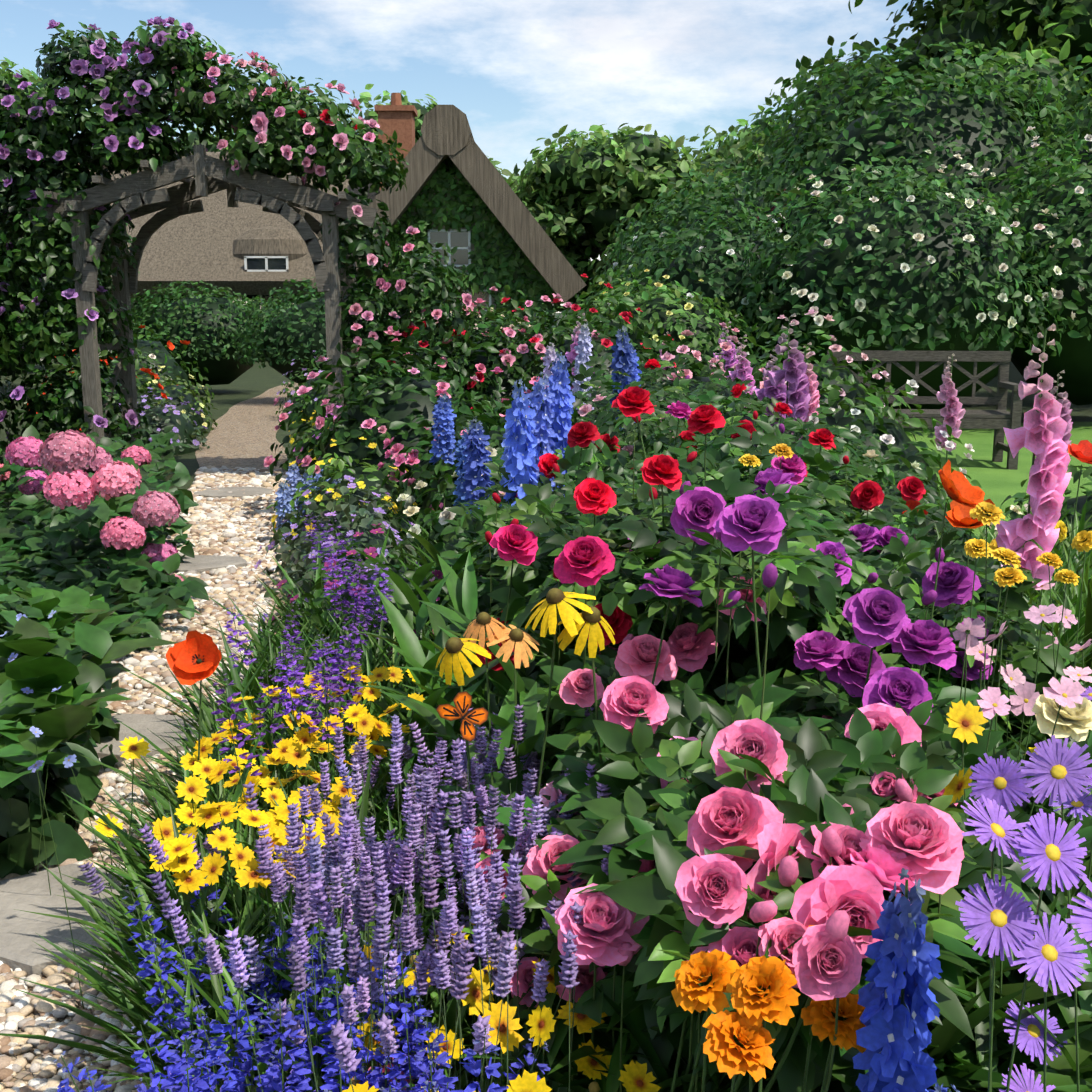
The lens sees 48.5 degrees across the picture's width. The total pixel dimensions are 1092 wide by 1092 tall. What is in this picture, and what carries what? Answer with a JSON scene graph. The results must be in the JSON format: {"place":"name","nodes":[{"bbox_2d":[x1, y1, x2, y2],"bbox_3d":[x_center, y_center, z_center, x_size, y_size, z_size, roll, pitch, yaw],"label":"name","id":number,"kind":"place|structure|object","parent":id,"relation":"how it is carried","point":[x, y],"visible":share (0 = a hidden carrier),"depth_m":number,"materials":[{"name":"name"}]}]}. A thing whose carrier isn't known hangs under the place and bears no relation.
{"place":"outdoors","nodes":[
{"label":"outdoors","id":0,"kind":"place"},
{"bbox_2d":[0,382,297,1091],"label":"gravel path","id":1,"kind":"structure","parent":0,"point":[242,434],"depth_m":11.69,"materials":[{"name":"beige gravel"}]},
{"bbox_2d":[0,465,289,1091],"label":"path pebbles","id":2,"kind":"object","parent":1,"relation":"on","point":[216,528],"visible":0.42,"depth_m":3.92,"materials":[{"name":"beige gravel"}]},
{"bbox_2d":[0,864,155,976],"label":"stepping stone","id":3,"kind":"object","parent":2,"relation":"on","point":[19,947],"visible":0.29,"depth_m":2.50,"materials":[{"name":"grey stone"}]},
{"bbox_2d":[91,713,198,762],"bbox_3d":[-1.170,0.573,3.596,0.485,0.041,0.340,3,11,13],"label":"stepping stone","id":4,"kind":"object","parent":2,"relation":"on","point":[142,724],"visible":0.31,"depth_m":3.60,"materials":[{"name":"grey stone"}]},
{"bbox_2d":[170,555,247,573],"bbox_3d":[-1.747,0.098,6.042,0.522,0.041,0.362,0,11,-1],"label":"stepping stone","id":5,"kind":"object","parent":2,"relation":"on","point":[200,563],"visible":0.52,"depth_m":6.02,"materials":[{"name":"grey stone"}]},
{"bbox_2d":[192,486,273,497],"bbox_3d":[-2.171,-0.364,8.417,0.566,0.041,0.439,0,11,-1],"label":"stepping stone","id":6,"kind":"object","parent":2,"relation":"on","point":[221,492],"visible":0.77,"depth_m":8.33,"materials":[{"name":"grey stone"}]},
{"bbox_2d":[103,177,544,360],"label":"cottage walls","id":7,"kind":"structure","parent":0,"point":[414,213],"depth_m":30.22,"materials":[{"name":"beige paint"}]},
{"bbox_2d":[78,105,585,304],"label":"thatched roof","id":8,"kind":"structure","parent":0,"point":[215,241],"depth_m":32.15,"materials":[{"name":"brown wicker"}]},
{"bbox_2d":[374,93,417,189],"bbox_3d":[-4.042,-10.474,33.025,1.050,3.500,1.050,0,11,-1],"label":"chimney","id":9,"kind":"object","parent":8,"relation":"on","point":[397,116],"visible":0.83,"depth_m":32.43,"materials":[{"name":"orange brick"}]},
{"bbox_2d":[186,229,490,313],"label":"window frames","id":10,"kind":"structure","parent":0,"point":[428,230],"depth_m":30.21,"materials":[{"name":"white wood"}]},
{"bbox_2d":[172,231,488,314],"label":"window panes","id":11,"kind":"structure","parent":10,"relation":"in","point":[460,256],"depth_m":30.10,"materials":[{"name":"grey glass"}]},
{"bbox_2d":[0,0,933,312],"label":"sky","id":12,"kind":"structure","parent":0,"point":[520,72],"materials":[{"name":"blue"}]},
{"bbox_2d":[0,313,1091,1091],"bbox_3d":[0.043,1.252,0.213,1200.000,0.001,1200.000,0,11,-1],"label":"ground","id":13,"kind":"structure","parent":0,"point":[254,381],"depth_m":17.56,"materials":[{"name":"plant"}]},
{"bbox_2d":[70,145,358,469],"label":"arbor posts","id":14,"kind":"object","parent":13,"relation":"on","point":[90,372],"visible":0.38,"depth_m":8.69,"materials":[{"name":"wood"}]},
{"bbox_2d":[26,155,391,437],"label":"arch beams","id":15,"kind":"structure","parent":14,"relation":"on","point":[266,191],"depth_m":8.47,"materials":[{"name":"grey wood"}]},
{"bbox_2d":[0,16,1091,1091],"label":"plant","id":16,"kind":"object","parent":13,"relation":"on","point":[87,631],"depth_m":2.75,"materials":[{"name":"green plant"}]},
{"bbox_2d":[0,16,1091,1091],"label":"flowers","id":17,"kind":"object","parent":16,"relation":"attached to","point":[912,841],"visible":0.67,"depth_m":1.74,"materials":[{"name":"plant"}]},
{"bbox_2d":[0,0,1091,408],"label":"foliage","id":18,"kind":"object","parent":13,"relation":"on","point":[978,84],"visible":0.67,"depth_m":15.05,"materials":[{"name":"green plant"}]},
{"bbox_2d":[581,237,621,294],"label":"tree bark","id":19,"kind":"object","parent":13,"relation":"on","point":[597,250],"depth_m":42.71,"materials":[{"name":"brown plant"}]},
{"bbox_2d":[903,422,1091,536],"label":"lawn","id":20,"kind":"structure","parent":0,"point":[999,482],"depth_m":10.20,"materials":[{"name":"green plant"}]},
{"bbox_2d":[827,350,1022,469],"bbox_3d":[3.105,-1.140,10.075,1.505,0.932,0.595,1,11,7],"label":"garden bench","id":21,"kind":"object","parent":20,"relation":"on","point":[985,419],"visible":0.52,"depth_m":10.19,"materials":[{"name":"grey wood"}]}
]}

